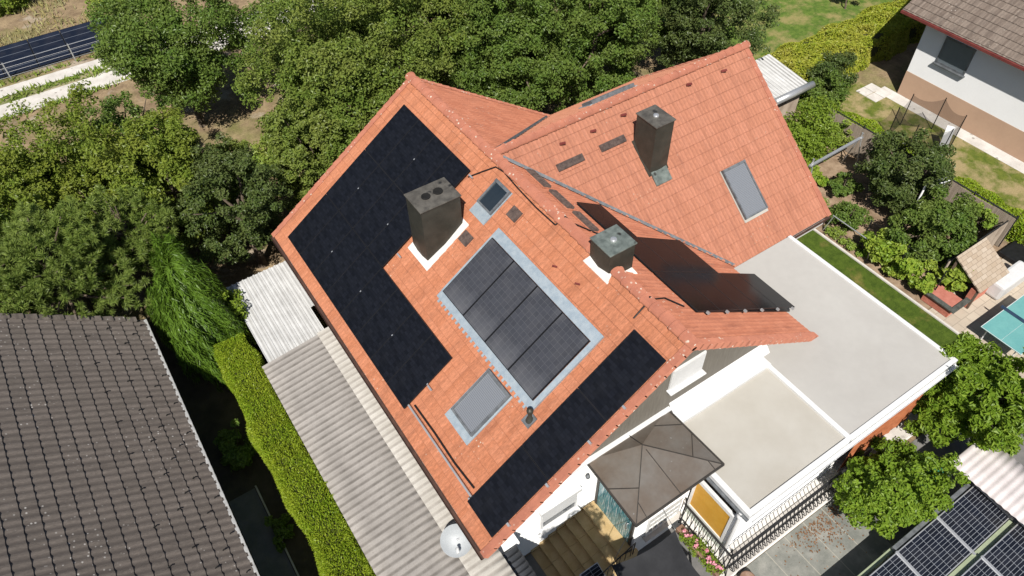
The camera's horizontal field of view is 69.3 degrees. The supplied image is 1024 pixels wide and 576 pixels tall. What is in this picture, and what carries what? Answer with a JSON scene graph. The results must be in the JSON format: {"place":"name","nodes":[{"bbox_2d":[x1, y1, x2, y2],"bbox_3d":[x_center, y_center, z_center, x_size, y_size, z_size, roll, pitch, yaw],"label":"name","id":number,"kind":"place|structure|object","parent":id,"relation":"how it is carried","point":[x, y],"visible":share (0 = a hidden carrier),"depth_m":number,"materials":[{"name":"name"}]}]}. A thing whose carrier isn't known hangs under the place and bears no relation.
{"place":"outdoors","nodes":[
{"label":"outdoors","id":0,"kind":"place"},
{"bbox_2d":[0,313,259,575],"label":"tiled house","id":1,"kind":"structure","parent":0,"point":[106,468],"depth_m":19.14,"materials":[{"name":"tile"}]},
{"bbox_2d":[0,3,317,118],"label":"road","id":2,"kind":"structure","parent":0,"point":[103,78],"depth_m":39.10,"materials":[{"name":"concrete"}]},
{"bbox_2d":[229,488,295,575],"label":"alley paving","id":3,"kind":"structure","parent":0,"point":[249,511],"depth_m":22.41,"materials":[{"name":"grey concrete"}]},
{"bbox_2d":[0,0,1009,575],"bbox_3d":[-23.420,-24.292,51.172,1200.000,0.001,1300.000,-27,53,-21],"label":"ground","id":4,"kind":"structure","parent":0,"point":[230,114],"depth_m":37.59,"materials":[{"name":"brown soil"}]},
{"bbox_2d":[0,0,30,16],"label":"bush","id":5,"kind":"object","parent":4,"relation":"on","point":[7,6],"visible":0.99,"depth_m":44.03,"materials":[{"name":"green plant"}]},
{"bbox_2d":[0,233,49,313],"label":"pine tree","id":6,"kind":"object","parent":4,"relation":"on","point":[32,311],"visible":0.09,"depth_m":23.41,"materials":[{"name":"green plant"}]},
{"bbox_2d":[0,149,59,312],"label":"broadleaf tree","id":7,"kind":"object","parent":4,"relation":"on","point":[34,174],"visible":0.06,"depth_m":25.64,"materials":[{"name":"green plant"}]},
{"bbox_2d":[0,36,98,79],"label":"road railing","id":8,"kind":"object","parent":4,"relation":"on","point":[45,56],"visible":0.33,"depth_m":39.66,"materials":[{"name":"metal"}]},
{"bbox_2d":[0,0,103,46],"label":"dry grass","id":9,"kind":"structure","parent":4,"relation":"on","point":[60,3],"depth_m":43.36,"materials":[{"name":"plant"}]},
{"bbox_2d":[0,69,105,104],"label":"grass verge","id":10,"kind":"object","parent":4,"relation":"on","point":[7,100],"depth_m":38.89,"materials":[{"name":"green plant"}]},
{"bbox_2d":[0,15,115,78],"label":"solar rows","id":11,"kind":"object","parent":4,"relation":"on","point":[15,51],"visible":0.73,"depth_m":40.97,"materials":[{"name":"metal"}]},
{"bbox_2d":[0,184,126,313],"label":"broadleaf tree","id":12,"kind":"object","parent":4,"relation":"on","point":[42,198],"visible":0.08,"depth_m":25.24,"materials":[{"name":"green plant"}]},
{"bbox_2d":[0,195,151,320],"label":"broadleaf tree","id":13,"kind":"object","parent":4,"relation":"on","point":[33,266],"visible":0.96,"depth_m":22.83,"materials":[{"name":"green plant"}]},
{"bbox_2d":[0,80,172,286],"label":"broadleaf tree","id":14,"kind":"object","parent":4,"relation":"on","point":[58,177],"visible":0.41,"depth_m":26.57,"materials":[{"name":"green plant"}]},
{"bbox_2d":[83,0,128,12],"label":"bush","id":15,"kind":"object","parent":4,"relation":"on","point":[90,2],"visible":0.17,"depth_m":43.57,"materials":[{"name":"green plant"}]},
{"bbox_2d":[64,181,186,286],"bbox_3d":[-13.165,-1.108,26.143,3.993,6.309,3.808,-27,53,-21],"label":"broadleaf tree","id":16,"kind":"object","parent":4,"relation":"on","point":[135,230],"visible":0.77,"depth_m":24.95,"materials":[{"name":"green plant"}]},
{"bbox_2d":[64,85,187,204],"bbox_3d":[-15.887,-5.431,30.738,4.953,5.304,4.465,-27,53,-21],"label":"broadleaf tree","id":17,"kind":"object","parent":4,"relation":"on","point":[106,115],"visible":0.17,"depth_m":29.73,"materials":[{"name":"green plant"}]},
{"bbox_2d":[0,1,270,122],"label":"verge weeds","id":18,"kind":"object","parent":4,"relation":"on","point":[67,80],"visible":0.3,"depth_m":39.09,"materials":[{"name":"green plant"}]},
{"bbox_2d":[73,106,232,259],"bbox_3d":[-13.125,-3.680,28.105,4.594,6.805,5.691,-27,53,-21],"label":"broadleaf tree","id":19,"kind":"object","parent":4,"relation":"on","point":[172,173],"visible":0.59,"depth_m":26.28,"materials":[{"name":"green plant"}]},
{"bbox_2d":[84,0,268,126],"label":"broadleaf tree","id":20,"kind":"object","parent":4,"relation":"on","point":[138,48],"visible":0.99,"depth_m":31.93,"materials":[{"name":"green plant"}]},
{"bbox_2d":[210,176,246,215],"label":"bush","id":21,"kind":"object","parent":4,"relation":"on","point":[233,193],"visible":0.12,"depth_m":31.00,"materials":[{"name":"green plant"}]},
{"bbox_2d":[169,131,295,267],"bbox_3d":[-10.208,-2.744,27.586,4.399,6.232,4.551,-6,48,-4],"label":"broadleaf tree","id":22,"kind":"object","parent":4,"relation":"on","point":[252,221],"visible":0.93,"depth_m":26.58,"materials":[{"name":"green plant"}]},
{"bbox_2d":[211,137,255,177],"bbox_3d":[-12.809,-5.869,33.382,2.382,1.836,2.051,-27,53,-21],"label":"bush","id":23,"kind":"object","parent":4,"relation":"on","point":[236,144],"visible":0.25,"depth_m":33.01,"materials":[{"name":"green plant"}]},
{"bbox_2d":[213,286,256,346],"bbox_3d":[-9.701,1.070,26.101,1.472,3.351,2.670,-27,53,-21],"label":"bush","id":24,"kind":"object","parent":4,"relation":"on","point":[238,310],"visible":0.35,"depth_m":25.18,"materials":[{"name":"green plant"}]},
{"bbox_2d":[148,320,330,575],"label":"alley","id":25,"kind":"structure","parent":4,"relation":"on","point":[212,410],"depth_m":24.49,"materials":[{"name":"soil"}]},
{"bbox_2d":[145,232,253,392],"bbox_3d":[-10.984,0.563,25.240,2.858,5.363,4.914,-27,53,-21],"label":"thuja","id":26,"kind":"object","parent":25,"relation":"on","point":[196,320],"visible":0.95,"depth_m":23.99,"materials":[{"name":"green plant"}]},
{"bbox_2d":[213,418,255,471],"bbox_3d":[-8.900,5.182,23.835,1.433,1.228,1.747,-4,48,-2],"label":"alley plant","id":27,"kind":"object","parent":25,"relation":"on","point":[236,456],"visible":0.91,"depth_m":23.62,"materials":[{"name":"green plant"}]},
{"bbox_2d":[255,485,298,575],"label":"edging","id":28,"kind":"object","parent":25,"relation":"on","point":[285,548],"visible":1,"depth_m":22.14,"materials":[{"name":"concrete"}]},
{"bbox_2d":[264,513,294,552],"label":"alley plant","id":29,"kind":"object","parent":25,"relation":"on","point":[281,529],"visible":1,"depth_m":22.05,"materials":[{"name":"green plant"}]},
{"bbox_2d":[249,134,277,175],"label":"bush","id":30,"kind":"object","parent":4,"relation":"on","point":[261,155],"visible":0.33,"depth_m":32.95,"materials":[{"name":"green plant"}]},
{"bbox_2d":[226,261,323,362],"bbox_3d":[-7.923,1.401,26.298,2.481,2.354,3.970,-27,53,-21],"label":"lean to","id":31,"kind":"object","parent":4,"relation":"on","point":[282,319],"visible":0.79,"depth_m":25.39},
{"bbox_2d":[212,332,375,575],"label":"clipped hedge","id":32,"kind":"object","parent":4,"relation":"on","point":[320,520],"visible":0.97,"depth_m":21.55,"materials":[{"name":"green plant"}]},
{"bbox_2d":[241,0,372,82],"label":"broadleaf tree","id":33,"kind":"object","parent":4,"relation":"on","point":[254,16],"visible":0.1,"depth_m":33.01,"materials":[{"name":"green plant"}]},
{"bbox_2d":[259,85,357,211],"bbox_3d":[-7.659,-4.939,29.138,4.134,6.752,3.659,-27,53,-21],"label":"broadleaf tree","id":34,"kind":"object","parent":4,"relation":"on","point":[286,149],"visible":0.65,"depth_m":27.53,"materials":[{"name":"green plant"}]},
{"bbox_2d":[230,0,455,190],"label":"broadleaf tree","id":35,"kind":"object","parent":4,"relation":"on","point":[344,76],"visible":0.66,"depth_m":28.21,"materials":[{"name":"green plant"}]},
{"bbox_2d":[262,327,515,575],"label":"garage","id":36,"kind":"structure","parent":4,"relation":"on","point":[398,517],"depth_m":21.12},
{"bbox_2d":[321,0,499,108],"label":"broadleaf tree","id":37,"kind":"object","parent":4,"relation":"on","point":[431,6],"visible":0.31,"depth_m":30.94,"materials":[{"name":"green plant"}]},
{"bbox_2d":[424,0,560,69],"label":"broadleaf tree","id":38,"kind":"object","parent":4,"relation":"on","point":[448,16],"visible":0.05,"depth_m":34.02,"materials":[{"name":"green plant"}]},
{"bbox_2d":[434,0,591,110],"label":"broadleaf tree","id":39,"kind":"object","parent":4,"relation":"on","point":[514,78],"visible":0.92,"depth_m":31.17,"materials":[{"name":"green plant"}]},
{"bbox_2d":[530,0,661,113],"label":"broadleaf tree","id":40,"kind":"object","parent":4,"relation":"on","point":[622,30],"visible":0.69,"depth_m":32.69,"materials":[{"name":"green plant"}]},
{"bbox_2d":[270,40,958,575],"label":"detached house","id":41,"kind":"structure","parent":4,"relation":"on","point":[580,336],"depth_m":21.54,"materials":[{"name":"tile"}]},
{"bbox_2d":[440,524,471,557],"bbox_3d":[-1.254,6.482,19.259,1.238,0.605,0.766,-27,53,-21],"label":"satellite dish","id":42,"kind":"object","parent":41,"relation":"attached to","point":[454,542],"visible":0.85,"depth_m":19.19,"materials":[{"name":"paint"}]},
{"bbox_2d":[538,494,580,535],"bbox_3d":[1.370,6.340,20.972,1.380,1.100,0.200,-27,53,-21],"label":"window","id":43,"kind":"structure","parent":41,"relation":"in","point":[569,508],"depth_m":21.18,"materials":[{"name":"white metal"}]},
{"bbox_2d":[595,480,634,545],"bbox_3d":[2.891,6.146,20.855,0.128,2.460,1.600,-27,53,-21],"label":"front door","id":44,"kind":"structure","parent":41,"relation":"in","point":[603,499],"depth_m":21.17,"materials":[{"name":"glass"}]},
{"bbox_2d":[642,495,682,541],"bbox_3d":[4.324,6.513,20.950,1.400,1.140,0.178,-27,53,-21],"label":"window","id":45,"kind":"structure","parent":41,"relation":"in","point":[657,523],"depth_m":21.09,"materials":[{"name":"white metal"}]},
{"bbox_2d":[666,350,706,395],"bbox_3d":[4.749,2.277,19.882,1.300,0.920,0.200,-27,53,-21],"label":"window","id":46,"kind":"structure","parent":41,"relation":"in","point":[690,371],"depth_m":19.92,"materials":[{"name":"white metal"}]},
{"bbox_2d":[675,524,725,575],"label":"flower box","id":47,"kind":"object","parent":41,"relation":"hanging from","point":[700,550],"visible":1,"depth_m":20.62,"materials":[{"name":"pink plant"}]},
{"bbox_2d":[558,0,675,49],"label":"broadleaf tree","id":48,"kind":"object","parent":4,"relation":"on","point":[655,4],"visible":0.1,"depth_m":36.15,"materials":[{"name":"green plant"}]},
{"bbox_2d":[525,527,712,575],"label":"forecourt","id":49,"kind":"structure","parent":4,"relation":"on","point":[539,571],"depth_m":21.76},
{"bbox_2d":[498,533,536,575],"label":"side canopy","id":50,"kind":"object","parent":49,"relation":"on","point":[514,557],"visible":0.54,"depth_m":19.30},
{"bbox_2d":[579,562,605,575],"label":"solar lamp panel","id":51,"kind":"object","parent":49,"relation":"on","point":[595,569],"visible":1,"depth_m":20.21,"materials":[{"name":"glass"}]},
{"bbox_2d":[611,509,699,575],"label":"shade sail","id":52,"kind":"object","parent":49,"relation":"on","point":[666,556],"visible":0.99,"depth_m":19.27,"materials":[{"name":"black fabric"}]},
{"bbox_2d":[858,483,1023,575],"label":"solar carport","id":53,"kind":"object","parent":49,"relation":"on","point":[946,543],"visible":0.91,"depth_m":20.60,"materials":[{"name":"metal"}]},
{"bbox_2d":[641,0,781,67],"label":"broadleaf tree","id":54,"kind":"object","parent":4,"relation":"on","point":[692,36],"visible":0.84,"depth_m":33.74,"materials":[{"name":"green plant"}]},
{"bbox_2d":[755,54,815,119],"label":"garden shed","id":55,"kind":"structure","parent":4,"relation":"on","point":[787,86],"depth_m":34.81,"materials":[{"name":"metal"}]},
{"bbox_2d":[805,50,858,92],"bbox_3d":[15.450,-10.352,36.374,2.676,2.366,2.182,2,48,3],"label":"garden shrub","id":56,"kind":"object","parent":4,"relation":"on","point":[837,63],"visible":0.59,"depth_m":35.74,"materials":[{"name":"green plant"}]},
{"bbox_2d":[761,0,925,97],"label":"wide hedge","id":57,"kind":"object","parent":4,"relation":"on","point":[873,33],"visible":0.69,"depth_m":38.02,"materials":[{"name":"green plant"}]},
{"bbox_2d":[813,229,981,350],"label":"kerb","id":58,"kind":"structure","parent":4,"relation":"on","point":[890,284],"depth_m":28.68,"materials":[{"name":"concrete"}]},
{"bbox_2d":[832,436,970,538],"bbox_3d":[10.822,5.672,21.237,3.549,3.767,2.902,-27,53,-21],"label":"terrace tree","id":59,"kind":"object","parent":4,"relation":"on","point":[872,483],"visible":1,"depth_m":20.66,"materials":[{"name":"green plant"}]},
{"bbox_2d":[804,146,1007,308],"bbox_3d":[14.947,-3.669,31.849,5.600,0.001,10.700,-27,53,-21],"label":"garden bed","id":60,"kind":"object","parent":4,"relation":"on","point":[831,167],"visible":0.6,"depth_m":31.41,"materials":[{"name":"soil"}]},
{"bbox_2d":[783,95,844,165],"bbox_3d":[12.889,-6.718,32.563,3.085,3.298,2.562,-27,53,-21],"label":"garden shrub","id":61,"kind":"object","parent":60,"relation":"on","point":[807,130],"visible":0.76,"depth_m":31.89,"materials":[{"name":"green plant"}]},
{"bbox_2d":[808,162,828,186],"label":"garden shrub","id":62,"kind":"object","parent":60,"relation":"on","point":[820,179],"visible":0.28,"depth_m":32.18,"materials":[{"name":"green plant"}]},
{"bbox_2d":[808,132,863,173],"bbox_3d":[13.858,-5.403,32.170,3.402,1.911,0.849,-27,53,-21],"label":"pole frame","id":63,"kind":"object","parent":60,"relation":"on","point":[855,141],"visible":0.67,"depth_m":31.74,"materials":[{"name":"metal"}]},
{"bbox_2d":[826,119,854,146],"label":"shrub","id":64,"kind":"object","parent":60,"relation":"on","point":[841,135],"visible":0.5,"depth_m":33.44,"materials":[{"name":"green plant"}]},
{"bbox_2d":[822,215,869,259],"bbox_3d":[13.664,-2.139,29.887,0.447,0.983,2.193,-28,53,-22],"label":"pole frame","id":65,"kind":"object","parent":60,"relation":"on","point":[849,227],"visible":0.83,"depth_m":29.57,"materials":[{"name":"metal"}]},
{"bbox_2d":[828,171,864,197],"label":"garden shrub","id":66,"kind":"object","parent":60,"relation":"on","point":[839,189],"visible":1,"depth_m":31.69,"materials":[{"name":"green plant"}]},
{"bbox_2d":[824,224,868,257],"bbox_3d":[13.570,-1.936,30.061,0.749,0.640,2.267,-27,53,-21],"label":"garden shrub","id":67,"kind":"object","parent":60,"relation":"on","point":[835,232],"visible":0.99,"depth_m":30.07,"materials":[{"name":"green plant"}]},
{"bbox_2d":[826,200,873,230],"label":"garden shrub","id":68,"kind":"object","parent":60,"relation":"on","point":[844,210],"visible":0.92,"depth_m":30.23,"materials":[{"name":"green plant"}]},
{"bbox_2d":[860,220,946,293],"bbox_3d":[14.804,-1.106,28.532,1.347,1.644,3.615,-27,53,-21],"label":"shrub","id":69,"kind":"object","parent":60,"relation":"on","point":[879,248],"visible":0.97,"depth_m":28.25,"materials":[{"name":"green plant"}]},
{"bbox_2d":[853,127,956,218],"bbox_3d":[16.081,-4.846,30.465,4.145,3.825,4.015,-27,53,-21],"label":"fruit tree","id":70,"kind":"object","parent":60,"relation":"on","point":[887,165],"visible":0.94,"depth_m":29.86,"materials":[{"name":"green plant"}]},
{"bbox_2d":[824,108,1018,246],"bbox_3d":[17.108,-4.989,31.886,0.113,1.660,9.150,-27,53,-21],"label":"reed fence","id":71,"kind":"object","parent":60,"relation":"on","point":[866,144],"visible":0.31,"depth_m":30.64,"materials":[{"name":"wicker"}]},
{"bbox_2d":[884,186,981,267],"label":"fruit tree","id":72,"kind":"object","parent":60,"relation":"on","point":[937,218],"visible":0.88,"depth_m":28.18,"materials":[{"name":"green plant"}]},
{"bbox_2d":[916,177,950,202],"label":"garden tunnel","id":73,"kind":"structure","parent":60,"relation":"on","point":[919,197],"depth_m":29.59,"materials":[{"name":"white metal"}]},
{"bbox_2d":[933,259,973,291],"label":"grape bush","id":74,"kind":"object","parent":60,"relation":"on","point":[956,278],"visible":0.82,"depth_m":27.60,"materials":[{"name":"green plant"}]},
{"bbox_2d":[937,220,1008,281],"bbox_3d":[17.830,-1.352,28.779,3.800,1.427,0.087,-27,53,-21],"label":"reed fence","id":75,"kind":"object","parent":60,"relation":"on","point":[993,237],"visible":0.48,"depth_m":28.75,"materials":[{"name":"wicker"}]},
{"bbox_2d":[956,201,998,232],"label":"shrub","id":76,"kind":"object","parent":60,"relation":"on","point":[989,220],"visible":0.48,"depth_m":29.39,"materials":[{"name":"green plant"}]},
{"bbox_2d":[860,401,1023,575],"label":"yard","id":77,"kind":"structure","parent":4,"relation":"on","point":[922,442],"depth_m":23.80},
{"bbox_2d":[903,331,1023,456],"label":"terrace tree","id":78,"kind":"object","parent":77,"relation":"on","point":[990,377],"visible":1,"depth_m":21.80,"materials":[{"name":"green plant"}]},
{"bbox_2d":[948,443,1023,524],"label":"corrugated shelter","id":79,"kind":"object","parent":77,"relation":"on","point":[997,477],"visible":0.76,"depth_m":21.57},
{"bbox_2d":[877,86,1023,173],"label":"house apron","id":80,"kind":"object","parent":4,"relation":"on","point":[984,146],"visible":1,"depth_m":34.93,"materials":[{"name":"concrete"}]},
{"bbox_2d":[897,0,1023,161],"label":"bungalow","id":81,"kind":"object","parent":4,"relation":"on","point":[968,59],"visible":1,"depth_m":33.53,"materials":[{"name":"white paint"}]},
{"bbox_2d":[932,36,976,78],"bbox_3d":[20.278,-10.583,33.965,0.180,1.380,1.600,-27,53,-21],"label":"window","id":82,"kind":"structure","parent":81,"relation":"in","point":[955,57],"depth_m":33.98,"materials":[{"name":"glass"}]},
{"bbox_2d":[655,0,892,59],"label":"meadow","id":83,"kind":"structure","parent":0,"point":[799,20],"depth_m":42.31,"materials":[{"name":"green plant"}]},
{"bbox_2d":[735,498,894,575],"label":"patio","id":84,"kind":"structure","parent":0,"point":[853,558],"depth_m":21.78,"materials":[{"name":"stone"}]},
{"bbox_2d":[740,571,754,575],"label":"flower pot","id":85,"kind":"object","parent":84,"relation":"on","point":[746,573],"visible":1,"depth_m":21.07,"materials":[{"name":"ceramic"}]},
{"bbox_2d":[775,504,866,575],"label":"fallen leaves","id":86,"kind":"object","parent":84,"relation":"on","point":[798,538],"visible":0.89,"depth_m":22.19,"materials":[{"name":"brown plant"}]},
{"bbox_2d":[797,230,969,435],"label":"lawn","id":87,"kind":"structure","parent":0,"point":[905,309],"depth_m":28.50,"materials":[{"name":"green plant"}]},
{"bbox_2d":[799,82,1023,243],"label":"lawn","id":88,"kind":"structure","parent":0,"point":[1001,179],"depth_m":34.13,"materials":[{"name":"green plant"}]},
{"bbox_2d":[796,68,853,112],"bbox_3d":[15.176,-9.393,35.660,2.606,2.162,2.121,-27,53,-21],"label":"garden shrub","id":89,"kind":"object","parent":88,"relation":"on","point":[841,93],"visible":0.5,"depth_m":35.27,"materials":[{"name":"green plant"}]},
{"bbox_2d":[856,83,890,101],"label":"paving slabs","id":90,"kind":"structure","parent":88,"relation":"on","point":[878,95],"depth_m":37.22,"materials":[{"name":"concrete"}]},
{"bbox_2d":[822,105,1023,243],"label":"hedge","id":91,"kind":"object","parent":88,"relation":"on","point":[1016,232],"visible":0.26,"depth_m":30.43,"materials":[{"name":"green plant"}]},
{"bbox_2d":[890,94,966,144],"bbox_3d":[18.911,-7.359,33.900,2.788,1.750,2.695,-27,53,-21],"label":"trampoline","id":92,"kind":"object","parent":88,"relation":"on","point":[934,122],"visible":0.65,"depth_m":34.06,"materials":[{"name":"black plastic"}]},
{"bbox_2d":[940,125,955,144],"bbox_3d":[19.709,-6.689,33.686,0.350,1.171,0.729,19,51,18],"label":"white board","id":93,"kind":"object","parent":88,"relation":"on","point":[947,132],"visible":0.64,"depth_m":33.58,"materials":[{"name":"plastic"}]},
{"bbox_2d":[929,259,1023,377],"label":"garden path","id":94,"kind":"structure","parent":0,"point":[976,315],"depth_m":27.64,"materials":[{"name":"beige stone"}]},
{"bbox_2d":[921,237,1009,316],"bbox_3d":[16.981,-0.318,27.613,2.830,1.820,1.420,-27,53,-21],"label":"brick barbecue","id":95,"kind":"object","parent":94,"relation":"on","point":[983,260],"visible":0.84,"depth_m":27.45,"materials":[{"name":"stone"}]},
{"bbox_2d":[980,295,1023,355],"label":"table tennis","id":96,"kind":"object","parent":94,"relation":"on","point":[1005,326],"visible":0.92,"depth_m":26.31,"materials":[{"name":"teal plastic"}]},
{"bbox_2d":[985,260,1023,299],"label":"covered bench","id":97,"kind":"object","parent":94,"relation":"on","point":[1006,284],"visible":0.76,"depth_m":27.89,"materials":[{"name":"white plastic"}]},
{"bbox_2d":[998,241,1023,264],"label":"ground cover","id":98,"kind":"object","parent":94,"relation":"on","point":[1012,253],"visible":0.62,"depth_m":29.45,"materials":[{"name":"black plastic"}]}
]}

